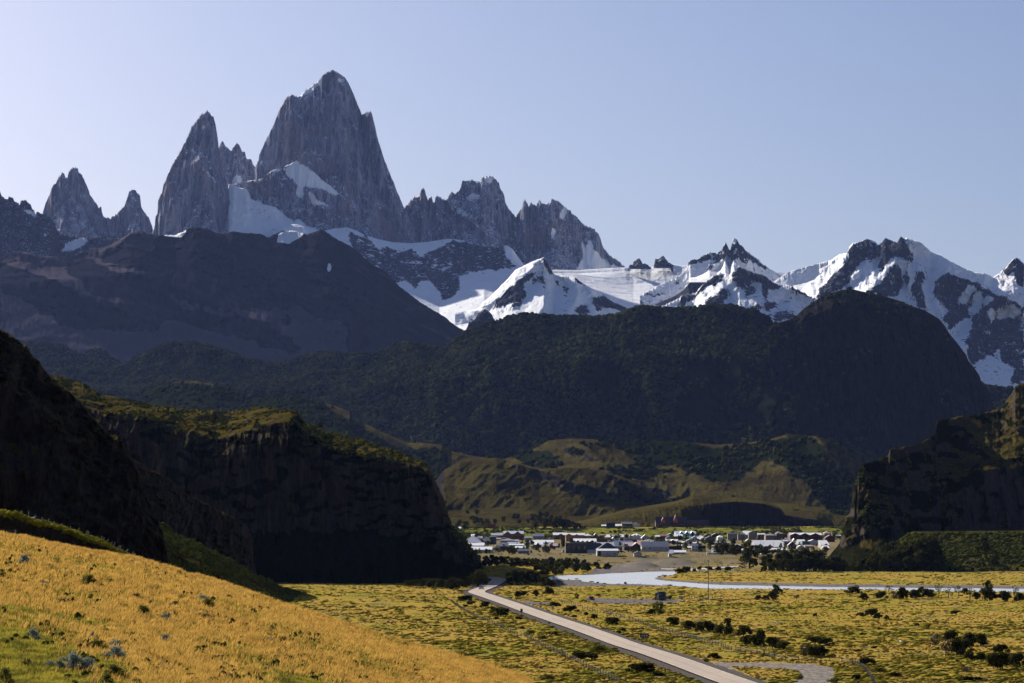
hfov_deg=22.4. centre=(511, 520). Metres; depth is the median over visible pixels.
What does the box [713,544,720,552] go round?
beech tree
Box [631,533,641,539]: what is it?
house
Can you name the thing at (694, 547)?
house
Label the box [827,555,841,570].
beech tree
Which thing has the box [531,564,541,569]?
beech tree
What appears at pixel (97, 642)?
cushion shrub
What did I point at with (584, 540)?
lodge
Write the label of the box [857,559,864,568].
beech tree
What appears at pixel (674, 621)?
bush
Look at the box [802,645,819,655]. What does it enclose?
bush
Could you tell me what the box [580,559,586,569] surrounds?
beech tree
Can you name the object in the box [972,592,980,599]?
bush
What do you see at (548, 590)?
bush
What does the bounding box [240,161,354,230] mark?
mountain
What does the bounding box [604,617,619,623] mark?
bush
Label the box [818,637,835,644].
bush
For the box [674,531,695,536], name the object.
hotel
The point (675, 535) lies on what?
house
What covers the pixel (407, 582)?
bush
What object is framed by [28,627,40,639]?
silver shrub
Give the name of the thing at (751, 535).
house
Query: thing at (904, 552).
beech tree
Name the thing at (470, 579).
beech tree
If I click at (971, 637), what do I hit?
bush
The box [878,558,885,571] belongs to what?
beech tree
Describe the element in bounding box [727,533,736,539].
hall
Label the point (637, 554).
shed
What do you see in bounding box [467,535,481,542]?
house
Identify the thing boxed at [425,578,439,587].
bush
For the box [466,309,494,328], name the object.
mountain
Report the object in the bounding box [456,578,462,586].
beech tree
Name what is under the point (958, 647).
bush
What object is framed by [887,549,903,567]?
beech tree
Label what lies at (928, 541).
beech tree
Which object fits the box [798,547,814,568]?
beech tree
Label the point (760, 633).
bush
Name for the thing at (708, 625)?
bush
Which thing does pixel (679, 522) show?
lodge
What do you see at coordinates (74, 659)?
silver shrub
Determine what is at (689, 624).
bush
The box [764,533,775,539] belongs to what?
house
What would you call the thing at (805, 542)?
house
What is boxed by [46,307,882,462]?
hill
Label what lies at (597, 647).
cushion shrub
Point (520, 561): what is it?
beech tree
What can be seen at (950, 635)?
bush
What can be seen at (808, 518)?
hill
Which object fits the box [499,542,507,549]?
house
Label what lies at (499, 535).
house
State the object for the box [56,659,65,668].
silver shrub
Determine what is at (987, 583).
beech tree
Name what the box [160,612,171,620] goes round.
silver shrub
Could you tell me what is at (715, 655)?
bush
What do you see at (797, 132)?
sky
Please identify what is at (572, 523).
beech tree
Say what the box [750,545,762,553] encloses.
beech tree
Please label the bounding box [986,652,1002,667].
bush
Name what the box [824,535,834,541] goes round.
house
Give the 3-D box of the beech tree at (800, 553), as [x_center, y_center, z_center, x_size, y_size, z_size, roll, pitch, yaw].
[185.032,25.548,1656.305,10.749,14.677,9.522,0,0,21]
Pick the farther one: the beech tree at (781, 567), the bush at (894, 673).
the beech tree at (781, 567)
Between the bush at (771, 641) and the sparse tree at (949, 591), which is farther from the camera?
the sparse tree at (949, 591)
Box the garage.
[517,549,529,553]
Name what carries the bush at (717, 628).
on the ground at (809, 672)
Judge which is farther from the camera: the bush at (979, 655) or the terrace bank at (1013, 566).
the terrace bank at (1013, 566)
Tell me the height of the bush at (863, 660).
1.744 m
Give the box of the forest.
[20,286,1013,514]
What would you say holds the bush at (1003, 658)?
on the ground at (809, 672)
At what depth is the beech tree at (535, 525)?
3142.47 m
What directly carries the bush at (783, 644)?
on the ground at (809, 672)
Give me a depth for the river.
1359.82 m
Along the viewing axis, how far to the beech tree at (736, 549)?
2110.61 m
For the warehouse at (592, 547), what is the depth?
2219.86 m
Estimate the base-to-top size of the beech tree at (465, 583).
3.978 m
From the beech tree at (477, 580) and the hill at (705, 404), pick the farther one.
the hill at (705, 404)
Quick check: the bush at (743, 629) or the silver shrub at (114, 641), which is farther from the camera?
the bush at (743, 629)
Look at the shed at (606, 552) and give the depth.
2088.62 m
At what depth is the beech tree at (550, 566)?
1562.76 m
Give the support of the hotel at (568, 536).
on the ground at (809, 672)
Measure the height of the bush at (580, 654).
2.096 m
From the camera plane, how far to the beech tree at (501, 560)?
1692.25 m
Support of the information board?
on the ground at (809, 672)
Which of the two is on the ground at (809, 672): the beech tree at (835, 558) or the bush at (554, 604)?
the bush at (554, 604)
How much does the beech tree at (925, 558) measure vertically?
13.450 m
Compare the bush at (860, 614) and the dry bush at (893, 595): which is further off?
the dry bush at (893, 595)
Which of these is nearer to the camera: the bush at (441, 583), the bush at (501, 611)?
the bush at (501, 611)
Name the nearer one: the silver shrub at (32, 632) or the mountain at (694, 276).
the silver shrub at (32, 632)
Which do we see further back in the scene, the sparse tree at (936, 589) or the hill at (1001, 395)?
the hill at (1001, 395)
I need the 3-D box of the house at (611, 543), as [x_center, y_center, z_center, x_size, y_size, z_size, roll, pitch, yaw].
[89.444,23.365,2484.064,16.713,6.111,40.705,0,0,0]
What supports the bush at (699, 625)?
on the ground at (809, 672)
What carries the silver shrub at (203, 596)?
on the grass hill at (79, 619)
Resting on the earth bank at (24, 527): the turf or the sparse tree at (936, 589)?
the turf
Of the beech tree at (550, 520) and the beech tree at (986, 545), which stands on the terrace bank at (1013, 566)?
the beech tree at (986, 545)
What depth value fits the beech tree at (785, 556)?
1654.84 m
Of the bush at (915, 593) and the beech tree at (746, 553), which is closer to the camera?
the bush at (915, 593)
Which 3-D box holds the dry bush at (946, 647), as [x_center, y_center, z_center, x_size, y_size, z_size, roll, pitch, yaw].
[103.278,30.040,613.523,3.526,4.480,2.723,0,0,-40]
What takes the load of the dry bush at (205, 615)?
on the grass hill at (79, 619)
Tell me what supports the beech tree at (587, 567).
on the ground at (809, 672)
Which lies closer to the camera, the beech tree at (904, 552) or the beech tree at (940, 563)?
the beech tree at (940, 563)
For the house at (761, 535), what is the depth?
2962.37 m
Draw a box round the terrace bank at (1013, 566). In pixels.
[894,530,1023,571]
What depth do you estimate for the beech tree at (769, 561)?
1670.54 m
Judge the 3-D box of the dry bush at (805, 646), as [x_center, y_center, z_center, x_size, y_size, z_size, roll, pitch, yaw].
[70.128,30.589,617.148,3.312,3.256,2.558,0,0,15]
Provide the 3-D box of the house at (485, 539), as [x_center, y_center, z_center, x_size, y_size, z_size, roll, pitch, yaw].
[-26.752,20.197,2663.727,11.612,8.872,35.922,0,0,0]
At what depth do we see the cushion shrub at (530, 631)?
727.77 m
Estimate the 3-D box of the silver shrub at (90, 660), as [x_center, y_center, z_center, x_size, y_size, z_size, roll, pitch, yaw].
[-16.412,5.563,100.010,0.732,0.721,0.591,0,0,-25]
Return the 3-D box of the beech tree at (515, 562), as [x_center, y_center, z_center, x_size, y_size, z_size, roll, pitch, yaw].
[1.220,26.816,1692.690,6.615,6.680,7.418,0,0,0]
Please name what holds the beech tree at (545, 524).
on the ground at (809, 672)
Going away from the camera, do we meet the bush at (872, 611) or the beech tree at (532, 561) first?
the bush at (872, 611)
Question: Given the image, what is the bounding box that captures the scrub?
[290,554,1019,682]
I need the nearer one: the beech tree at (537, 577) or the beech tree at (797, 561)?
the beech tree at (537, 577)
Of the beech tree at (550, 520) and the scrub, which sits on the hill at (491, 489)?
the beech tree at (550, 520)
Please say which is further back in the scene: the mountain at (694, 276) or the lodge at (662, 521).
the mountain at (694, 276)
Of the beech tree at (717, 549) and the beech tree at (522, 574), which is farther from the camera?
the beech tree at (717, 549)
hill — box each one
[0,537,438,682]
[15,338,121,367]
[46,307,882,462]
[140,381,863,515]
[435,458,672,526]
[577,494,787,526]
[770,289,993,453]
[784,510,845,525]
[985,384,1012,408]
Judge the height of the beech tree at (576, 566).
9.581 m
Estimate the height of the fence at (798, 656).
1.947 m
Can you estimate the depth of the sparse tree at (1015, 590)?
1052.72 m
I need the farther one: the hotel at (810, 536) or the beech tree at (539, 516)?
the beech tree at (539, 516)
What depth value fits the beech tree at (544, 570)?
1511.55 m
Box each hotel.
[503,531,523,539]
[565,533,584,540]
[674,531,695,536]
[787,533,821,540]
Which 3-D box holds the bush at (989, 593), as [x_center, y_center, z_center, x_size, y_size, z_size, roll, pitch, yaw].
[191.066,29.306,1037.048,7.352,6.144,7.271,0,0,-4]
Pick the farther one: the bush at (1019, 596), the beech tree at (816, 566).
the beech tree at (816, 566)
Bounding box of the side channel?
[661,566,737,570]
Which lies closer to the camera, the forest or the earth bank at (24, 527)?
the earth bank at (24, 527)
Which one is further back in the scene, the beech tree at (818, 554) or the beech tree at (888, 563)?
the beech tree at (818, 554)
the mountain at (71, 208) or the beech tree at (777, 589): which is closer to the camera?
the beech tree at (777, 589)
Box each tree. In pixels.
[446,577,457,588]
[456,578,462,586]
[461,580,470,586]
[462,520,469,528]
[467,575,475,584]
[470,568,485,586]
[472,516,479,523]
[483,555,492,565]
[488,554,498,565]
[495,556,505,565]
[503,556,512,565]
[505,569,520,584]
[509,557,517,565]
[514,557,523,565]
[516,571,527,583]
[522,558,528,565]
[524,571,537,583]
[528,558,537,565]
[530,513,536,520]
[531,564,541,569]
[532,521,538,527]
[532,573,540,582]
[534,559,545,566]
[536,511,544,522]
[537,577,549,586]
[538,567,550,574]
[540,559,552,567]
[541,517,548,527]
[546,564,553,573]
[547,557,555,565]
[547,580,555,585]
[548,514,552,525]
[550,567,560,575]
[551,516,559,527]
[552,558,562,568]
[555,517,562,527]
[558,558,569,570]
[569,521,574,527]
[569,558,582,571]
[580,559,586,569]
[582,562,593,570]
[652,601,665,614]
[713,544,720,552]
[718,543,731,554]
[728,544,742,554]
[738,547,758,568]
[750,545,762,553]
[757,546,772,554]
[759,553,773,565]
[765,558,774,568]
[772,584,782,593]
[774,550,793,570]
[778,563,784,570]
[784,556,795,570]
[785,559,793,571]
[792,557,803,570]
[793,550,810,570]
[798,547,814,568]
[800,554,809,570]
[810,549,823,570]
[812,561,819,570]
[814,549,826,560]
[818,557,826,570]
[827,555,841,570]
[827,563,831,570]
[834,562,841,570]
[837,558,846,569]
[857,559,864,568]
[866,556,877,570]
[868,552,880,570]
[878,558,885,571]
[881,552,896,571]
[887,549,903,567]
[889,540,899,546]
[891,544,912,566]
[895,561,901,570]
[901,556,913,570]
[902,546,915,564]
[908,538,927,557]
[910,549,926,570]
[915,552,929,570]
[917,533,940,565]
[930,561,938,569]
[935,560,943,570]
[935,583,944,595]
[943,587,953,597]
[953,586,963,597]
[979,536,989,549]
[982,580,992,588]
[990,554,999,563]
[1010,586,1019,596]
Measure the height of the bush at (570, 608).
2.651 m
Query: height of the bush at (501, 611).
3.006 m
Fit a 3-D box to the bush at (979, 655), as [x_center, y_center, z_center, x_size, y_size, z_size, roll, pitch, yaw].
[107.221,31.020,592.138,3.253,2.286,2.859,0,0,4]
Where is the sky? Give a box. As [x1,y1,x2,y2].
[0,0,1023,276]
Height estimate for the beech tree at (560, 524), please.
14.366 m
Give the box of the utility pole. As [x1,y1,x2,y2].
[703,559,711,599]
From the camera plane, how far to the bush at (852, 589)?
1128.24 m
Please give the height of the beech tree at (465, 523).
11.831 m
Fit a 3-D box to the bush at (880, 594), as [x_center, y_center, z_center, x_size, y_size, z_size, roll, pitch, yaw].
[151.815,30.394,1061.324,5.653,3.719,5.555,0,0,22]
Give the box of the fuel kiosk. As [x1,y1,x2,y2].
[653,588,665,599]
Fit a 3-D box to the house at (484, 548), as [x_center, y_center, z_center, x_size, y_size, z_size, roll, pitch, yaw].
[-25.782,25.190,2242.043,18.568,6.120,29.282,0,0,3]
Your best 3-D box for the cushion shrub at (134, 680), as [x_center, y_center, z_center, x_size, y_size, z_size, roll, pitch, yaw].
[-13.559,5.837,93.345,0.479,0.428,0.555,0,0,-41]
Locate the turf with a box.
[0,509,145,558]
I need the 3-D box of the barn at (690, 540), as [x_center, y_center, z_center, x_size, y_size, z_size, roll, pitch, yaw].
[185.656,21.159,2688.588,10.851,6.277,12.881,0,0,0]
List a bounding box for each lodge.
[573,538,596,542]
[655,517,671,526]
[671,515,687,526]
[687,520,708,526]
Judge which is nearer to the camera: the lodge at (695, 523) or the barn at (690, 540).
the barn at (690, 540)
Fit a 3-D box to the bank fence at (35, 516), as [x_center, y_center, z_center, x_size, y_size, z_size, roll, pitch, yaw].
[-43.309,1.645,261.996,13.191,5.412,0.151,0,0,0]
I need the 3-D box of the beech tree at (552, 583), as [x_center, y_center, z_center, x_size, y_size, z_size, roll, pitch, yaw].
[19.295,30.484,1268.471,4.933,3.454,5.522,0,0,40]
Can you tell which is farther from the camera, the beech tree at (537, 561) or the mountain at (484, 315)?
the mountain at (484, 315)
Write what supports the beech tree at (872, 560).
on the ground at (809, 672)
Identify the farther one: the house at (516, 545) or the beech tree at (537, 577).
the house at (516, 545)
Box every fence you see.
[21,511,139,555]
[451,600,618,682]
[561,599,626,618]
[629,616,763,654]
[684,596,736,599]
[764,650,845,660]
[855,659,876,682]
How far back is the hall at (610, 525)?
3156.13 m
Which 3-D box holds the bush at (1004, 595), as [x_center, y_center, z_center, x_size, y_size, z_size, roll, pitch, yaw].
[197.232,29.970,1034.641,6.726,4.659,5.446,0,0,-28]
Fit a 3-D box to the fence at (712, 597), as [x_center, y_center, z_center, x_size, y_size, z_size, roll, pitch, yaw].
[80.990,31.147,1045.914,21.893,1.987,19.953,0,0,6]
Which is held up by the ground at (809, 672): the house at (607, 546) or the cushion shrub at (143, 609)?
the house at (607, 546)
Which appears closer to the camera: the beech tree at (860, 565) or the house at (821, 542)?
the beech tree at (860, 565)
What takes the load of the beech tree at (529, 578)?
on the ground at (809, 672)
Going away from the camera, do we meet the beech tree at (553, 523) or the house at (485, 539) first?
the house at (485, 539)
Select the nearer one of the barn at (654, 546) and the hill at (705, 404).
the barn at (654, 546)
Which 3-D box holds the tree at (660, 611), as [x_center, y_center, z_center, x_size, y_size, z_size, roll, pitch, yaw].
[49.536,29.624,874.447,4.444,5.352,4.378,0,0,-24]
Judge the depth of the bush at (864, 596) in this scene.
1044.61 m
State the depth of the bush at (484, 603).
956.04 m
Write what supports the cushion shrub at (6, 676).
on the grass hill at (79, 619)
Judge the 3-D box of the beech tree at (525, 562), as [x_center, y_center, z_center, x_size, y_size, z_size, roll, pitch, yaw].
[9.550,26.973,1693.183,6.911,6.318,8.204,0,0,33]
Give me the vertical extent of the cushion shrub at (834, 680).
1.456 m
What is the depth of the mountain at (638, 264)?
15273.49 m
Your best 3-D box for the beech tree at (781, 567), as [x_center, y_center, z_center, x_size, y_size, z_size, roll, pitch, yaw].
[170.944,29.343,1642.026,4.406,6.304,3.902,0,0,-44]
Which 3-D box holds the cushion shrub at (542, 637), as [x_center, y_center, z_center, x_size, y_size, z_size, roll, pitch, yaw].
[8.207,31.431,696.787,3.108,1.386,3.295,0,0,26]
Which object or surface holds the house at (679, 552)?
on the ground at (809, 672)
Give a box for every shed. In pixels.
[596,549,618,555]
[621,522,632,525]
[633,551,641,556]
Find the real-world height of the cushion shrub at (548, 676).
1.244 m
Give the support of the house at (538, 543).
on the ground at (809, 672)
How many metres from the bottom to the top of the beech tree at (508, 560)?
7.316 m
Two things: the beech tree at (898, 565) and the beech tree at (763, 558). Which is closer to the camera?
the beech tree at (898, 565)
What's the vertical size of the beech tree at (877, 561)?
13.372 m
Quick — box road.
[468,577,756,682]
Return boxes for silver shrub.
[18,554,32,563]
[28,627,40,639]
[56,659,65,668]
[61,650,88,669]
[79,656,96,670]
[101,645,126,658]
[108,639,121,644]
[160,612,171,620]
[160,634,170,641]
[197,594,209,598]
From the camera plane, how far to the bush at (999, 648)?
626.64 m
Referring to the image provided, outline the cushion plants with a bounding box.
[278,552,1023,682]
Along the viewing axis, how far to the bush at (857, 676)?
518.99 m
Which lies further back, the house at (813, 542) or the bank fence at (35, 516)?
the house at (813, 542)
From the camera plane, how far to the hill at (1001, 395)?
8190.84 m
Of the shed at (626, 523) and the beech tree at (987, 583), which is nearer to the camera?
the beech tree at (987, 583)
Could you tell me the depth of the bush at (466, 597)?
1038.45 m
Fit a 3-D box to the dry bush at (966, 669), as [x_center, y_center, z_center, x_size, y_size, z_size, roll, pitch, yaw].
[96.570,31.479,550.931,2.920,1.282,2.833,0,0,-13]
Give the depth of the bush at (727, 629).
727.67 m
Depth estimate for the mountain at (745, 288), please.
12547.56 m
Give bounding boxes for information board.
[640,633,648,642]
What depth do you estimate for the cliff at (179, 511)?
1085.75 m
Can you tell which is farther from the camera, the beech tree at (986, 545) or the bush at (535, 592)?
the beech tree at (986, 545)
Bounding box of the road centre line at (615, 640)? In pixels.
[476,578,737,682]
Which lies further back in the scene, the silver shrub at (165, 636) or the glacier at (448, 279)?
the glacier at (448, 279)
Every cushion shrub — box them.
[0,666,13,682]
[80,574,96,583]
[87,638,107,648]
[98,673,113,682]
[103,664,128,676]
[132,677,142,682]
[137,605,151,613]
[202,597,214,606]
[524,630,536,633]
[536,635,547,639]
[540,674,554,679]
[587,645,608,651]
[825,677,839,682]
[868,667,886,671]
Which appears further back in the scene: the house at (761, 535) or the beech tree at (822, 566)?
the house at (761, 535)
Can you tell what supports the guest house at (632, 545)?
on the ground at (809, 672)
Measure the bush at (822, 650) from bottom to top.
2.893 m
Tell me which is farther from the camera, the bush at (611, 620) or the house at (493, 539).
the house at (493, 539)
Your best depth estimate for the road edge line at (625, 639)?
679.10 m
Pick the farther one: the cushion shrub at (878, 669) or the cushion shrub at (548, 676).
the cushion shrub at (878, 669)
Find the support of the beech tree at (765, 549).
on the ground at (809, 672)
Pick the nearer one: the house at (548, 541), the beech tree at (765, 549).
the beech tree at (765, 549)
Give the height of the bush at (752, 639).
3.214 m
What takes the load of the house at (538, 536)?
on the ground at (809, 672)
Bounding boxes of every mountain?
[0,193,120,257]
[0,227,463,363]
[42,167,152,238]
[152,110,229,234]
[219,141,254,233]
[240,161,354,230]
[249,69,418,242]
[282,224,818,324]
[405,175,624,269]
[455,257,628,329]
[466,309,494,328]
[628,258,650,270]
[640,238,779,304]
[640,266,816,322]
[654,256,672,271]
[774,237,1023,387]
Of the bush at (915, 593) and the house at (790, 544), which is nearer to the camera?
the bush at (915, 593)
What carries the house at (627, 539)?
on the ground at (809, 672)
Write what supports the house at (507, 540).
on the ground at (809, 672)
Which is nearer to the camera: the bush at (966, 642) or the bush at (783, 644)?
the bush at (966, 642)
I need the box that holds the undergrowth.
[51,375,1023,602]
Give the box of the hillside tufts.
[0,545,472,681]
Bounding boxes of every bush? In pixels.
[197,612,211,619]
[403,579,413,585]
[410,580,422,586]
[416,578,426,587]
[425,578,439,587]
[432,579,445,587]
[443,580,459,588]
[457,595,472,600]
[479,601,489,607]
[489,608,509,615]
[514,591,521,596]
[521,591,528,596]
[532,590,539,595]
[543,587,554,593]
[547,602,561,606]
[562,605,578,611]
[570,651,598,658]
[602,563,611,568]
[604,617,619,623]
[624,663,643,671]
[639,662,655,672]
[652,671,664,675]
[665,617,679,624]
[675,568,683,573]
[682,566,690,572]
[684,620,695,628]
[695,621,704,630]
[700,620,714,631]
[707,652,721,658]
[712,625,724,632]
[722,625,733,633]
[724,618,730,625]
[734,625,751,634]
[740,635,749,644]
[747,634,759,644]
[755,628,765,645]
[762,636,779,647]
[767,591,778,598]
[775,641,790,648]
[800,643,809,653]
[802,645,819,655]
[806,636,823,644]
[811,645,829,655]
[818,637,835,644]
[844,586,862,593]
[852,674,860,679]
[856,612,865,615]
[858,657,875,664]
[859,593,868,599]
[864,608,877,615]
[873,612,882,617]
[875,591,888,598]
[887,590,898,598]
[887,672,901,675]
[896,587,908,598]
[908,589,921,597]
[921,588,935,597]
[929,632,942,645]
[941,639,954,655]
[943,630,959,640]
[950,610,961,613]
[951,638,964,655]
[955,638,973,654]
[957,676,974,680]
[960,666,973,671]
[963,632,978,645]
[963,650,975,658]
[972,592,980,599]
[975,633,988,644]
[975,652,985,658]
[979,586,996,600]
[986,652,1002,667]
[991,644,1010,651]
[991,652,1010,667]
[996,590,1012,600]
[1009,652,1023,665]
[1013,592,1023,601]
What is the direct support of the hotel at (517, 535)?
on the ground at (809, 672)
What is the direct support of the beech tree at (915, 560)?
on the terrace bank at (1013, 566)
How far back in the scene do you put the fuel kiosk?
1046.28 m
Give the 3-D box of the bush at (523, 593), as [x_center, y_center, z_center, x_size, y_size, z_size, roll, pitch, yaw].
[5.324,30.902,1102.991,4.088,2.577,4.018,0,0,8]
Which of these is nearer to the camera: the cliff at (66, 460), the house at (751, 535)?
the cliff at (66, 460)
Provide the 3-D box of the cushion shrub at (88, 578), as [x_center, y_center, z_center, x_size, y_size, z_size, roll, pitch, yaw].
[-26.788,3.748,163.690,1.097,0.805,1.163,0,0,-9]
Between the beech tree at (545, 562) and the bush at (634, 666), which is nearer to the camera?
the bush at (634, 666)
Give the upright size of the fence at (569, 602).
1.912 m
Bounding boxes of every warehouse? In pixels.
[565,543,586,552]
[586,543,600,552]
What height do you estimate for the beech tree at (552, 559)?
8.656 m
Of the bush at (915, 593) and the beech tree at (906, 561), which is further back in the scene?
the beech tree at (906, 561)
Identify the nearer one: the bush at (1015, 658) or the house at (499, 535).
the bush at (1015, 658)
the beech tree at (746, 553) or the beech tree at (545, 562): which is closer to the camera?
the beech tree at (545, 562)
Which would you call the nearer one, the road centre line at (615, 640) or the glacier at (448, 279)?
the road centre line at (615, 640)
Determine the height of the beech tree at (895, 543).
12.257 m
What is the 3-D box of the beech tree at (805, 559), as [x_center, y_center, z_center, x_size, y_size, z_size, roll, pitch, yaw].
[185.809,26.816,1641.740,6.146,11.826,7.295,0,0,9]
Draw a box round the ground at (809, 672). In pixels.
[282,526,1023,682]
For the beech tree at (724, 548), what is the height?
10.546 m
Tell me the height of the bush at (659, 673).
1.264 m
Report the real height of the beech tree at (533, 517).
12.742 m
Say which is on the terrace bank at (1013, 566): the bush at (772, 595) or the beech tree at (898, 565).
the beech tree at (898, 565)
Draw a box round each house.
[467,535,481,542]
[471,547,493,552]
[482,537,490,544]
[489,536,496,543]
[491,533,502,537]
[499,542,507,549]
[500,538,515,541]
[508,544,524,547]
[532,534,543,538]
[533,540,553,543]
[534,542,542,547]
[553,533,564,538]
[596,542,614,545]
[597,543,618,553]
[619,538,632,540]
[622,542,640,549]
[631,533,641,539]
[632,522,639,526]
[669,546,681,549]
[673,534,682,539]
[673,550,685,554]
[691,544,697,551]
[698,545,705,551]
[704,536,714,541]
[737,533,744,539]
[748,531,755,539]
[757,533,765,539]
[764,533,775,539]
[776,534,786,538]
[787,541,795,548]
[802,541,809,545]
[809,539,817,544]
[818,540,828,547]
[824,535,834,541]
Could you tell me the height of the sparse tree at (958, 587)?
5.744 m
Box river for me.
[548,572,1023,591]
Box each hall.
[606,523,614,527]
[613,541,632,545]
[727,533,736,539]
[750,540,783,547]
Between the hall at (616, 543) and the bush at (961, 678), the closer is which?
the bush at (961, 678)
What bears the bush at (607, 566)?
on the ground at (809, 672)
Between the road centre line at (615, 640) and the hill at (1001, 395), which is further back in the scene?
the hill at (1001, 395)
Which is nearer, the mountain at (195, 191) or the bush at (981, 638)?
the bush at (981, 638)
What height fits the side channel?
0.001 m
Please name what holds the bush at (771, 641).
on the ground at (809, 672)
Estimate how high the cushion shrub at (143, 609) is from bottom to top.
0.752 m
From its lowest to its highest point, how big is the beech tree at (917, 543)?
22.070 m
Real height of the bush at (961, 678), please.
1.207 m
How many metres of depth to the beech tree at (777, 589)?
1127.08 m
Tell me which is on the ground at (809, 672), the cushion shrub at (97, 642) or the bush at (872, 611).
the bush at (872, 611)
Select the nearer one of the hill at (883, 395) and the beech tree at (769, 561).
the beech tree at (769, 561)
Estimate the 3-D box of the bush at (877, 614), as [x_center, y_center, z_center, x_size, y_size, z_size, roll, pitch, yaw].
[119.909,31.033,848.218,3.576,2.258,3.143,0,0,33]
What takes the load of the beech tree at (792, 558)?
on the ground at (809, 672)
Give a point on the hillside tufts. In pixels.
(62, 633)
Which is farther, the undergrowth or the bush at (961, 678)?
the undergrowth
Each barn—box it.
[640,541,668,551]
[686,539,695,543]
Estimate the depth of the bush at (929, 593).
1068.02 m
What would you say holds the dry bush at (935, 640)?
on the ground at (809, 672)
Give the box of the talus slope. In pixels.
[159,522,306,601]
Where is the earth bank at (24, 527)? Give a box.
[0,515,112,550]
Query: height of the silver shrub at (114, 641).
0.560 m
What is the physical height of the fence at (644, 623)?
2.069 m
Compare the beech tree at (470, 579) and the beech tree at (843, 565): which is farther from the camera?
the beech tree at (843, 565)
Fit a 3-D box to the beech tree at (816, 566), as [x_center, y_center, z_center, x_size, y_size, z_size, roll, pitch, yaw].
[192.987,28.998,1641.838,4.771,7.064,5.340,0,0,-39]
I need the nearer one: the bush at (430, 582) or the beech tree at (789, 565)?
the bush at (430, 582)
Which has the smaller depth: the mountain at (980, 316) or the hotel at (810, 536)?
the hotel at (810, 536)
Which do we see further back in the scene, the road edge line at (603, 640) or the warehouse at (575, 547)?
the warehouse at (575, 547)
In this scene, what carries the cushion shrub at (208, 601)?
on the grass hill at (79, 619)
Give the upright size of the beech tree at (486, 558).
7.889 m
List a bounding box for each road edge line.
[469,578,720,682]
[484,577,755,682]
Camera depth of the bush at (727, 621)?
776.74 m
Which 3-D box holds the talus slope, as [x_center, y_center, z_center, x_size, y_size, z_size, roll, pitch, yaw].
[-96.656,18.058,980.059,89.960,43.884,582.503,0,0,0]
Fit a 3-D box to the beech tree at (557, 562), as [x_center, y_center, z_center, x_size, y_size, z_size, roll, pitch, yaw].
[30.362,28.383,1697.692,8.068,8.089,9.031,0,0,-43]
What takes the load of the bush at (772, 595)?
on the ground at (809, 672)
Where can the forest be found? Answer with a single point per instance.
(284, 379)
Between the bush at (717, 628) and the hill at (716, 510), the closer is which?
the bush at (717, 628)
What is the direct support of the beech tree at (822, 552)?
on the ground at (809, 672)
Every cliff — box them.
[0,329,168,564]
[50,375,484,583]
[124,449,256,573]
[826,383,1023,571]
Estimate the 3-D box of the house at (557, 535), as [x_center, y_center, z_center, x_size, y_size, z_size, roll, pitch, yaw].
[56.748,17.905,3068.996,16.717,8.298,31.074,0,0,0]
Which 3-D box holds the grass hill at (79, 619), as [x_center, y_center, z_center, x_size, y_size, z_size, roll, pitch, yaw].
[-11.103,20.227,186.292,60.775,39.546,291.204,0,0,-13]
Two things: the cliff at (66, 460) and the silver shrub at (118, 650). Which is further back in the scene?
the cliff at (66, 460)

